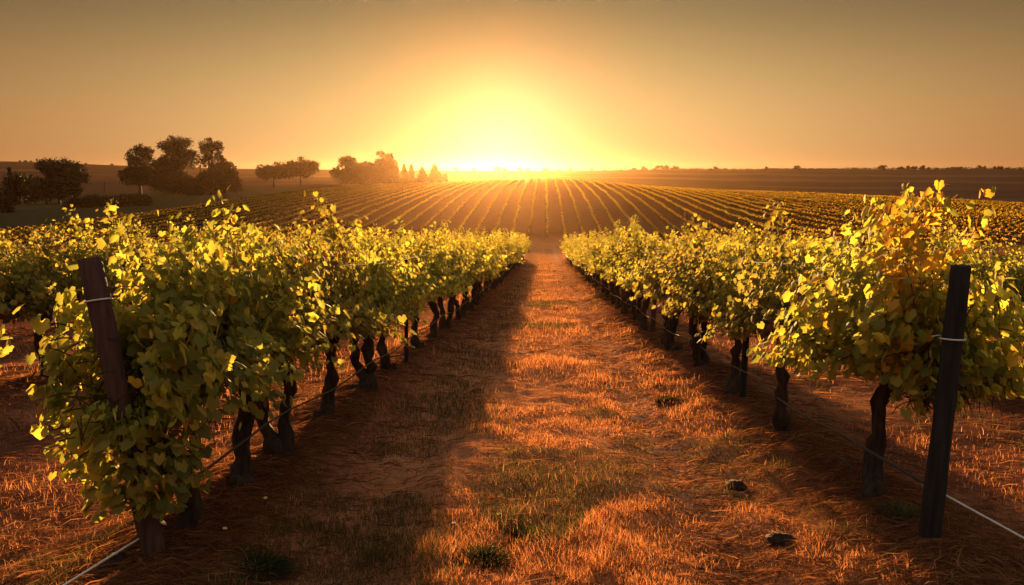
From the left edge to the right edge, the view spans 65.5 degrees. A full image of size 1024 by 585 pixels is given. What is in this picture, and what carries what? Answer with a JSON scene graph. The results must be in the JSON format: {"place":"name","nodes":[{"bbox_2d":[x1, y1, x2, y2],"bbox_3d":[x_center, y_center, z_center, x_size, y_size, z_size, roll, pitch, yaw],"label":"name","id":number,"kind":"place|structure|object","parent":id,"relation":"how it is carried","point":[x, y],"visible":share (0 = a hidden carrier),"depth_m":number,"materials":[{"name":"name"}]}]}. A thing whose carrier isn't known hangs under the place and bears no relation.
{"place":"outdoors","nodes":[
{"label":"outdoors","id":0,"kind":"place"},
{"bbox_2d":[0,161,1023,584],"bbox_3d":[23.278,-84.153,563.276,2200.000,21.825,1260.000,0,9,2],"label":"ground","id":1,"kind":"structure","parent":0,"point":[972,183],"depth_m":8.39,"materials":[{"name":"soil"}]},
{"bbox_2d":[0,186,16,212],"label":"bush","id":2,"kind":"object","parent":1,"relation":"on","point":[7,203],"visible":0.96,"depth_m":142.83,"materials":[{"name":"green plant"}]},
{"bbox_2d":[0,227,29,264],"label":"grape vine","id":3,"kind":"object","parent":1,"relation":"on","point":[17,249],"visible":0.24,"depth_m":13.94,"materials":[{"name":"green plant"}]},
{"bbox_2d":[0,171,39,204],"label":"bush","id":4,"kind":"object","parent":1,"relation":"on","point":[19,190],"visible":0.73,"depth_m":178.08,"materials":[{"name":"green plant"}]},
{"bbox_2d":[0,230,76,320],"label":"grape vine","id":5,"kind":"object","parent":1,"relation":"on","point":[14,276],"visible":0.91,"depth_m":8.82,"materials":[{"name":"green plant"}]},
{"bbox_2d":[6,226,86,325],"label":"grape vine","id":6,"kind":"object","parent":1,"relation":"on","point":[78,249],"visible":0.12,"depth_m":14.96,"materials":[{"name":"green plant"}]},
{"bbox_2d":[20,157,91,203],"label":"oak tree","id":7,"kind":"object","parent":1,"relation":"on","point":[57,182],"visible":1,"depth_m":172.54,"materials":[{"name":"green plant"}]},
{"bbox_2d":[0,219,129,376],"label":"grape vine","id":8,"kind":"object","parent":1,"relation":"on","point":[35,305],"visible":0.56,"depth_m":9.19,"materials":[{"name":"green plant"}]},
{"bbox_2d":[66,219,127,271],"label":"grape vine","id":9,"kind":"object","parent":1,"relation":"on","point":[83,240],"visible":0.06,"depth_m":15.79,"materials":[{"name":"green plant"}]},
{"bbox_2d":[56,199,172,305],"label":"grape vine","id":10,"kind":"object","parent":1,"relation":"on","point":[118,246],"visible":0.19,"depth_m":10.71,"materials":[{"name":"green plant"}]},
{"bbox_2d":[77,256,166,557],"bbox_3d":[-1.993,0.653,4.110,0.414,1.679,0.136,3,9,17],"label":"end post","id":11,"kind":"object","parent":1,"relation":"on","point":[149,530],"visible":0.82,"depth_m":4.04,"materials":[{"name":"brown wood"}]},
{"bbox_2d":[115,163,155,193],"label":"oak tree","id":12,"kind":"object","parent":1,"relation":"on","point":[139,175],"visible":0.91,"depth_m":204.23,"materials":[{"name":"green plant"}]},
{"bbox_2d":[108,216,166,263],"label":"grape vine","id":13,"kind":"object","parent":1,"relation":"on","point":[141,236],"visible":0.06,"depth_m":17.69,"materials":[{"name":"green plant"}]},
{"bbox_2d":[123,143,155,193],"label":"poplar tree","id":14,"kind":"object","parent":1,"relation":"on","point":[140,153],"visible":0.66,"depth_m":216.28,"materials":[{"name":"green plant"}]},
{"bbox_2d":[131,193,153,205],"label":"shrub","id":15,"kind":"object","parent":1,"relation":"on","point":[141,200],"visible":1,"depth_m":151.24,"materials":[{"name":"green plant"}]},
{"bbox_2d":[146,157,193,194],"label":"oak tree","id":16,"kind":"object","parent":1,"relation":"on","point":[166,172],"visible":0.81,"depth_m":204.47,"materials":[{"name":"green plant"}]},
{"bbox_2d":[0,235,344,531],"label":"grape vine","id":17,"kind":"object","parent":1,"relation":"on","point":[167,393],"visible":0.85,"depth_m":4.13,"materials":[{"name":"green plant"}]},
{"bbox_2d":[0,184,350,231],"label":"vineyard row","id":18,"kind":"object","parent":1,"relation":"on","point":[155,211],"visible":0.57,"depth_m":131.38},
{"bbox_2d":[155,133,199,193],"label":"elm tree","id":19,"kind":"object","parent":1,"relation":"on","point":[174,147],"visible":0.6,"depth_m":210.39,"materials":[{"name":"green plant"}]},
{"bbox_2d":[0,184,355,235],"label":"vineyard row","id":20,"kind":"object","parent":1,"relation":"on","point":[198,207],"visible":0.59,"depth_m":128.08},
{"bbox_2d":[2,183,365,236],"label":"vineyard row","id":21,"kind":"object","parent":1,"relation":"on","point":[173,213],"visible":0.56,"depth_m":125.50,"materials":[{"name":"plant"}]},
{"bbox_2d":[0,183,375,238],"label":"vineyard row","id":22,"kind":"object","parent":1,"relation":"on","point":[164,218],"visible":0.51,"depth_m":118.73,"materials":[{"name":"plant"}]},
{"bbox_2d":[1,183,383,238],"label":"vineyard row","id":23,"kind":"object","parent":1,"relation":"on","point":[185,218],"visible":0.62,"depth_m":115.04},
{"bbox_2d":[1,183,394,244],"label":"vineyard row","id":24,"kind":"object","parent":1,"relation":"on","point":[243,211],"visible":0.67,"depth_m":114.21,"materials":[{"name":"plant"}]},
{"bbox_2d":[172,168,228,195],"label":"bush","id":25,"kind":"object","parent":1,"relation":"on","point":[203,182],"visible":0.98,"depth_m":200.80,"materials":[{"name":"green plant"}]},
{"bbox_2d":[1,182,402,247],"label":"vineyard row","id":26,"kind":"object","parent":1,"relation":"on","point":[246,213],"visible":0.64,"depth_m":115.28,"materials":[{"name":"plant"}]},
{"bbox_2d":[53,185,363,487],"bbox_3d":[-1.810,0.434,5.131,1.411,2.228,2.277,2,9,16],"label":"grape vine","id":27,"kind":"object","parent":1,"relation":"on","point":[241,470],"visible":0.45,"depth_m":5.06,"materials":[{"name":"green plant"}]},
{"bbox_2d":[197,137,226,171],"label":"poplar tree","id":28,"kind":"object","parent":1,"relation":"on","point":[211,146],"visible":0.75,"depth_m":210.49,"materials":[{"name":"green plant"}]},
{"bbox_2d":[177,214,249,273],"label":"grape vine","id":29,"kind":"object","parent":1,"relation":"on","point":[195,229],"visible":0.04,"depth_m":13.54,"materials":[{"name":"green plant"}]},
{"bbox_2d":[29,182,412,247],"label":"vineyard row","id":30,"kind":"object","parent":1,"relation":"on","point":[253,216],"visible":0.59,"depth_m":118.91,"materials":[{"name":"plant"}]},
{"bbox_2d":[205,160,242,192],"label":"oak tree","id":31,"kind":"object","parent":1,"relation":"on","point":[226,170],"visible":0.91,"depth_m":205.13,"materials":[{"name":"green plant"}]},
{"bbox_2d":[66,182,420,247],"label":"vineyard row","id":32,"kind":"object","parent":1,"relation":"on","point":[292,211],"visible":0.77,"depth_m":119.42,"materials":[{"name":"plant"}]},
{"bbox_2d":[226,545,314,584],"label":"weed clump","id":33,"kind":"object","parent":1,"relation":"on","point":[267,563],"visible":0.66,"depth_m":4.16,"materials":[{"name":"green plant"}]},
{"bbox_2d":[255,161,288,186],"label":"tree","id":34,"kind":"object","parent":1,"relation":"on","point":[267,172],"visible":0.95,"depth_m":257.21,"materials":[{"name":"green plant"}]},
{"bbox_2d":[124,181,428,242],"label":"vineyard row","id":35,"kind":"object","parent":1,"relation":"on","point":[328,206],"visible":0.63,"depth_m":121.81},
{"bbox_2d":[130,181,437,246],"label":"vineyard row","id":36,"kind":"object","parent":1,"relation":"on","point":[363,199],"visible":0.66,"depth_m":127.98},
{"bbox_2d":[277,156,320,186],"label":"tree","id":37,"kind":"object","parent":1,"relation":"on","point":[308,168],"visible":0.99,"depth_m":258.80,"materials":[{"name":"green plant"}]},
{"bbox_2d":[162,181,444,245],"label":"vineyard row","id":38,"kind":"object","parent":1,"relation":"on","point":[321,219],"visible":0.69,"depth_m":123.20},
{"bbox_2d":[242,218,375,455],"bbox_3d":[-1.909,0.414,6.161,1.488,2.003,2.178,1,9,5],"label":"grape vine","id":39,"kind":"object","parent":1,"relation":"on","point":[282,441],"visible":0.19,"depth_m":6.16,"materials":[{"name":"green plant"}]},
{"bbox_2d":[231,189,416,419],"bbox_3d":[-1.796,0.200,7.253,1.503,2.243,2.228,-3,9,-20],"label":"grape vine","id":40,"kind":"object","parent":1,"relation":"on","point":[331,234],"visible":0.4,"depth_m":7.34,"materials":[{"name":"green plant"}]},
{"bbox_2d":[220,181,453,244],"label":"vineyard row","id":41,"kind":"object","parent":1,"relation":"on","point":[380,202],"visible":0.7,"depth_m":129.78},
{"bbox_2d":[154,257,522,496],"bbox_3d":[-0.301,-0.965,33.639,0.344,4.918,59.003,0,9,3],"label":"drip hose","id":42,"kind":"object","parent":1,"relation":"on","point":[252,434],"visible":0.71,"depth_m":6.42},
{"bbox_2d":[328,155,362,184],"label":"oak tree","id":43,"kind":"object","parent":1,"relation":"on","point":[350,164],"visible":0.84,"depth_m":255.58,"materials":[{"name":"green plant"}]},
{"bbox_2d":[235,181,461,243],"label":"vineyard row","id":44,"kind":"object","parent":1,"relation":"on","point":[400,200],"visible":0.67,"depth_m":134.73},
{"bbox_2d":[310,215,419,391],"bbox_3d":[-1.576,0.216,8.439,1.177,2.107,2.346,0,9,3],"label":"grape vine","id":45,"kind":"object","parent":1,"relation":"on","point":[381,293],"visible":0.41,"depth_m":8.57,"materials":[{"name":"green plant"}]},
{"bbox_2d":[268,181,469,244],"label":"vineyard row","id":46,"kind":"object","parent":1,"relation":"on","point":[401,207],"visible":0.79,"depth_m":127.39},
{"bbox_2d":[347,166,400,183],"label":"bush","id":47,"kind":"object","parent":1,"relation":"on","point":[367,175],"visible":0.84,"depth_m":251.80,"materials":[{"name":"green plant"}]},
{"bbox_2d":[374,150,398,168],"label":"elm tree","id":48,"kind":"object","parent":1,"relation":"on","point":[384,162],"visible":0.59,"depth_m":260.47,"materials":[{"name":"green plant"}]},
{"bbox_2d":[345,227,456,371],"bbox_3d":[-1.491,0.157,9.827,1.488,1.973,2.179,0,9,0],"label":"grape vine","id":49,"kind":"object","parent":1,"relation":"on","point":[411,296],"visible":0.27,"depth_m":9.83,"materials":[{"name":"green plant"}]},
{"bbox_2d":[353,180,477,238],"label":"vineyard row","id":50,"kind":"object","parent":1,"relation":"on","point":[411,209],"visible":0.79,"depth_m":129.20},
{"bbox_2d":[372,180,485,240],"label":"vineyard row","id":51,"kind":"object","parent":1,"relation":"on","point":[436,203],"visible":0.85,"depth_m":126.89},
{"bbox_2d":[388,216,471,348],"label":"grape vine","id":52,"kind":"object","parent":1,"relation":"on","point":[438,273],"visible":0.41,"depth_m":11.89,"materials":[{"name":"green plant"}]},
{"bbox_2d":[391,179,494,240],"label":"vineyard row","id":53,"kind":"object","parent":1,"relation":"on","point":[449,203],"visible":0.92,"depth_m":126.52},
{"bbox_2d":[412,221,473,337],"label":"grape vine","id":54,"kind":"object","parent":1,"relation":"on","point":[436,316],"visible":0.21,"depth_m":13.30,"materials":[{"name":"green plant"}]},
{"bbox_2d":[415,220,478,329],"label":"grape vine","id":55,"kind":"object","parent":1,"relation":"on","point":[444,322],"visible":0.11,"depth_m":14.53,"materials":[{"name":"green plant"}]},
{"bbox_2d":[437,228,485,319],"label":"grape vine","id":56,"kind":"object","parent":1,"relation":"on","point":[473,270],"visible":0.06,"depth_m":15.79,"materials":[{"name":"green plant"}]},
{"bbox_2d":[437,179,501,230],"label":"vineyard row","id":57,"kind":"object","parent":1,"relation":"on","point":[463,204],"visible":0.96,"depth_m":133.80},
{"bbox_2d":[448,231,491,316],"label":"grape vine","id":58,"kind":"object","parent":1,"relation":"on","point":[463,309],"visible":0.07,"depth_m":16.98,"materials":[{"name":"green plant"}]},
{"bbox_2d":[441,238,501,310],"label":"grape vine","id":59,"kind":"object","parent":1,"relation":"on","point":[469,306],"visible":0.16,"depth_m":18.20,"materials":[{"name":"green plant"}]},
{"bbox_2d":[443,539,518,574],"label":"weed clump","id":60,"kind":"object","parent":1,"relation":"on","point":[483,552],"visible":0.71,"depth_m":4.43,"materials":[{"name":"green plant"}]},
{"bbox_2d":[454,179,509,234],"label":"vineyard row","id":61,"kind":"object","parent":1,"relation":"on","point":[475,207],"visible":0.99,"depth_m":130.32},
{"bbox_2d":[458,225,506,304],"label":"grape vine","id":62,"kind":"object","parent":1,"relation":"on","point":[493,268],"visible":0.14,"depth_m":19.54,"materials":[{"name":"green plant"}]},
{"bbox_2d":[473,179,516,234],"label":"vineyard row","id":63,"kind":"object","parent":1,"relation":"on","point":[495,199],"visible":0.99,"depth_m":128.94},
{"bbox_2d":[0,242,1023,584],"bbox_3d":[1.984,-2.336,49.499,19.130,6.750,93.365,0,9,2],"label":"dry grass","id":64,"kind":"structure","parent":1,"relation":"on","point":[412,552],"depth_m":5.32,"materials":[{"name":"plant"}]},
{"bbox_2d":[505,519,553,542],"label":"weed clump","id":65,"kind":"object","parent":1,"relation":"on","point":[518,529],"visible":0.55,"depth_m":4.87,"materials":[{"name":"green plant"}]},
{"bbox_2d":[584,227,611,297],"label":"grape vine","id":66,"kind":"object","parent":1,"relation":"on","point":[607,293],"visible":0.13,"depth_m":22.80,"materials":[{"name":"green plant"}]},
{"bbox_2d":[585,237,631,303],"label":"grape vine","id":67,"kind":"object","parent":1,"relation":"on","point":[600,263],"visible":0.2,"depth_m":20.24,"materials":[{"name":"green plant"}]},
{"bbox_2d":[596,230,627,308],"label":"grape vine","id":68,"kind":"object","parent":1,"relation":"on","point":[607,259],"visible":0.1,"depth_m":18.69,"materials":[{"name":"green plant"}]},
{"bbox_2d":[600,220,653,313],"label":"grape vine","id":69,"kind":"object","parent":1,"relation":"on","point":[625,307],"visible":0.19,"depth_m":17.37,"materials":[{"name":"green plant"}]},
{"bbox_2d":[590,180,678,239],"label":"vineyard row","id":70,"kind":"object","parent":1,"relation":"on","point":[650,223],"visible":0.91,"depth_m":121.47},
{"bbox_2d":[608,215,665,321],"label":"grape vine","id":71,"kind":"object","parent":1,"relation":"on","point":[635,312],"visible":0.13,"depth_m":16.05,"materials":[{"name":"green plant"}]},
{"bbox_2d":[616,215,675,329],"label":"grape vine","id":72,"kind":"object","parent":1,"relation":"on","point":[632,260],"visible":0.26,"depth_m":14.70,"materials":[{"name":"green plant"}]},
{"bbox_2d":[599,181,695,237],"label":"vineyard row","id":73,"kind":"object","parent":1,"relation":"on","point":[662,218],"visible":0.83,"depth_m":126.04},
{"bbox_2d":[617,246,694,344],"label":"grape vine","id":74,"kind":"object","parent":1,"relation":"on","point":[674,327],"visible":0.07,"depth_m":12.71,"materials":[{"name":"green plant"}]},
{"bbox_2d":[629,223,705,351],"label":"grape vine","id":75,"kind":"object","parent":1,"relation":"on","point":[670,322],"visible":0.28,"depth_m":11.97,"materials":[{"name":"green plant"}]},
{"bbox_2d":[610,182,778,246],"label":"vineyard row","id":76,"kind":"object","parent":1,"relation":"on","point":[656,201],"visible":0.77,"depth_m":124.40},
{"bbox_2d":[640,212,753,367],"bbox_3d":[2.339,0.096,9.982,1.503,2.174,2.228,-3,9,-20],"label":"grape vine","id":77,"kind":"object","parent":1,"relation":"on","point":[700,357],"visible":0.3,"depth_m":9.98,"materials":[{"name":"green plant"}]},
{"bbox_2d":[615,182,819,243],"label":"vineyard row","id":78,"kind":"object","parent":1,"relation":"on","point":[714,225],"visible":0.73,"depth_m":116.71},
{"bbox_2d":[626,183,833,244],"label":"vineyard row","id":79,"kind":"object","parent":1,"relation":"on","point":[722,219],"visible":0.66,"depth_m":115.39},
{"bbox_2d":[661,219,802,394],"bbox_3d":[2.467,0.256,8.504,1.488,2.053,2.179,0,9,1],"label":"grape vine","id":80,"kind":"object","parent":1,"relation":"on","point":[724,268],"visible":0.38,"depth_m":8.59,"materials":[{"name":"green plant"}]},
{"bbox_2d":[707,222,766,271],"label":"grape vine","id":81,"kind":"object","parent":1,"relation":"on","point":[728,242],"visible":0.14,"depth_m":19.05,"materials":[{"name":"green plant"}]},
{"bbox_2d":[739,270,750,398],"bbox_3d":[2.386,0.488,8.126,0.082,1.471,0.071,0,9,2],"label":"vine stake","id":82,"kind":"object","parent":1,"relation":"on","point":[744,367],"visible":0.38,"depth_m":8.15,"materials":[{"name":"brown wood"}]},
{"bbox_2d":[571,260,923,483],"bbox_3d":[3.109,-0.957,33.631,0.361,4.868,58.503,0,9,2],"label":"drip hose","id":83,"kind":"object","parent":1,"relation":"on","point":[859,445],"visible":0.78,"depth_m":5.96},
{"bbox_2d":[720,223,785,267],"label":"grape vine","id":84,"kind":"object","parent":1,"relation":"on","point":[751,238],"visible":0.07,"depth_m":17.81,"materials":[{"name":"green plant"}]},
{"bbox_2d":[640,185,867,246],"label":"vineyard row","id":85,"kind":"object","parent":1,"relation":"on","point":[739,217],"visible":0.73,"depth_m":104.57,"materials":[{"name":"plant"}]},
{"bbox_2d":[646,185,867,241],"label":"vineyard row","id":86,"kind":"object","parent":1,"relation":"on","point":[814,230],"visible":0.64,"depth_m":112.72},
{"bbox_2d":[765,531,795,547],"bbox_3d":[1.591,1.456,4.693,0.179,0.080,0.169,0,9,2],"label":"rock","id":87,"kind":"object","parent":1,"relation":"on","point":[775,538],"visible":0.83,"depth_m":4.67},
{"bbox_2d":[759,236,822,273],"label":"grape vine","id":88,"kind":"object","parent":1,"relation":"on","point":[809,248],"visible":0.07,"depth_m":15.21,"materials":[{"name":"green plant"}]},
{"bbox_2d":[650,185,943,246],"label":"vineyard row","id":89,"kind":"object","parent":1,"relation":"on","point":[752,210],"visible":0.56,"depth_m":112.36,"materials":[{"name":"plant"}]},
{"bbox_2d":[706,195,897,433],"bbox_3d":[2.310,0.276,6.891,1.177,2.221,2.346,0,9,-1],"label":"grape vine","id":90,"kind":"object","parent":1,"relation":"on","point":[759,304],"visible":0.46,"depth_m":6.81,"materials":[{"name":"green plant"}]},
{"bbox_2d":[602,167,1023,169],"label":"treeline","id":91,"kind":"object","parent":1,"relation":"on","point":[893,168],"visible":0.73,"depth_m":650.58,"materials":[{"name":"green plant"}]},
{"bbox_2d":[788,237,857,288],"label":"grape vine","id":92,"kind":"object","parent":1,"relation":"on","point":[815,251],"visible":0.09,"depth_m":14.01,"materials":[{"name":"green plant"}]},
{"bbox_2d":[663,186,995,248],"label":"vineyard row","id":93,"kind":"object","parent":1,"relation":"on","point":[804,218],"visible":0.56,"depth_m":109.26,"materials":[{"name":"plant"}]},
{"bbox_2d":[678,187,1023,246],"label":"vineyard row","id":94,"kind":"object","parent":1,"relation":"on","point":[997,239],"visible":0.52,"depth_m":103.44,"materials":[{"name":"plant"}]},
{"bbox_2d":[681,187,1023,242],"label":"vineyard row","id":95,"kind":"object","parent":1,"relation":"on","point":[865,220],"visible":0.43,"depth_m":107.77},
{"bbox_2d":[697,188,1023,236],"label":"vineyard row","id":96,"kind":"object","parent":1,"relation":"on","point":[941,225],"visible":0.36,"depth_m":107.99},
{"bbox_2d":[707,189,1023,234],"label":"vineyard row","id":97,"kind":"object","parent":1,"relation":"on","point":[993,226],"visible":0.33,"depth_m":121.73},
{"bbox_2d":[716,189,1023,230],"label":"vineyard row","id":98,"kind":"object","parent":1,"relation":"on","point":[888,214],"visible":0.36,"depth_m":122.55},
{"bbox_2d":[725,189,1023,225],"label":"vineyard row","id":99,"kind":"object","parent":1,"relation":"on","point":[863,207],"visible":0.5,"depth_m":133.96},
{"bbox_2d":[732,190,1022,225],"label":"vineyard row","id":100,"kind":"object","parent":1,"relation":"on","point":[882,211],"visible":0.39,"depth_m":118.35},
{"bbox_2d":[746,180,1023,498],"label":"grape vine","id":101,"kind":"object","parent":1,"relation":"on","point":[865,326],"visible":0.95,"depth_m":4.52,"materials":[{"name":"green plant"}]},
{"bbox_2d":[749,190,1023,220],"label":"vineyard row","id":102,"kind":"object","parent":1,"relation":"on","point":[959,213],"visible":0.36,"depth_m":144.35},
{"bbox_2d":[751,190,1023,222],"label":"vineyard row","id":103,"kind":"object","parent":1,"relation":"on","point":[916,211],"visible":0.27,"depth_m":136.78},
{"bbox_2d":[873,498,920,524],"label":"weed clump","id":104,"kind":"object","parent":1,"relation":"on","point":[897,507],"visible":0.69,"depth_m":4.79,"materials":[{"name":"green plant"}]},
{"bbox_2d":[880,217,981,285],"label":"grape vine","id":105,"kind":"object","parent":1,"relation":"on","point":[938,240],"visible":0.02,"depth_m":10.91,"materials":[{"name":"green plant"}]},
{"bbox_2d":[918,264,971,540],"bbox_3d":[2.316,0.663,4.278,0.159,1.634,0.127,0,9,2],"label":"end post","id":106,"kind":"object","parent":1,"relation":"on","point":[936,473],"visible":0.94,"depth_m":4.23,"materials":[{"name":"brown wood"}]},
{"bbox_2d":[917,220,1023,372],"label":"grape vine","id":107,"kind":"object","parent":1,"relation":"on","point":[982,271],"visible":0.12,"depth_m":9.54,"materials":[{"name":"green plant"}]},
{"bbox_2d":[957,237,1020,268],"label":"grape vine","id":108,"kind":"object","parent":1,"relation":"on","point":[974,248],"visible":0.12,"depth_m":14.97,"materials":[{"name":"green plant"}]},
{"bbox_2d":[970,265,1023,311],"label":"grape vine","id":109,"kind":"object","parent":1,"relation":"on","point":[1005,281],"visible":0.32,"depth_m":8.83,"materials":[{"name":"green plant"}]},
{"bbox_2d":[978,239,1023,274],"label":"grape vine","id":110,"kind":"object","parent":1,"relation":"on","point":[1017,252],"visible":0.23,"depth_m":14.41,"materials":[{"name":"green plant"}]},
{"bbox_2d":[0,0,1023,170],"label":"sky","id":111,"kind":"structure","parent":0,"point":[463,85],"materials":[{"name":"orange"}]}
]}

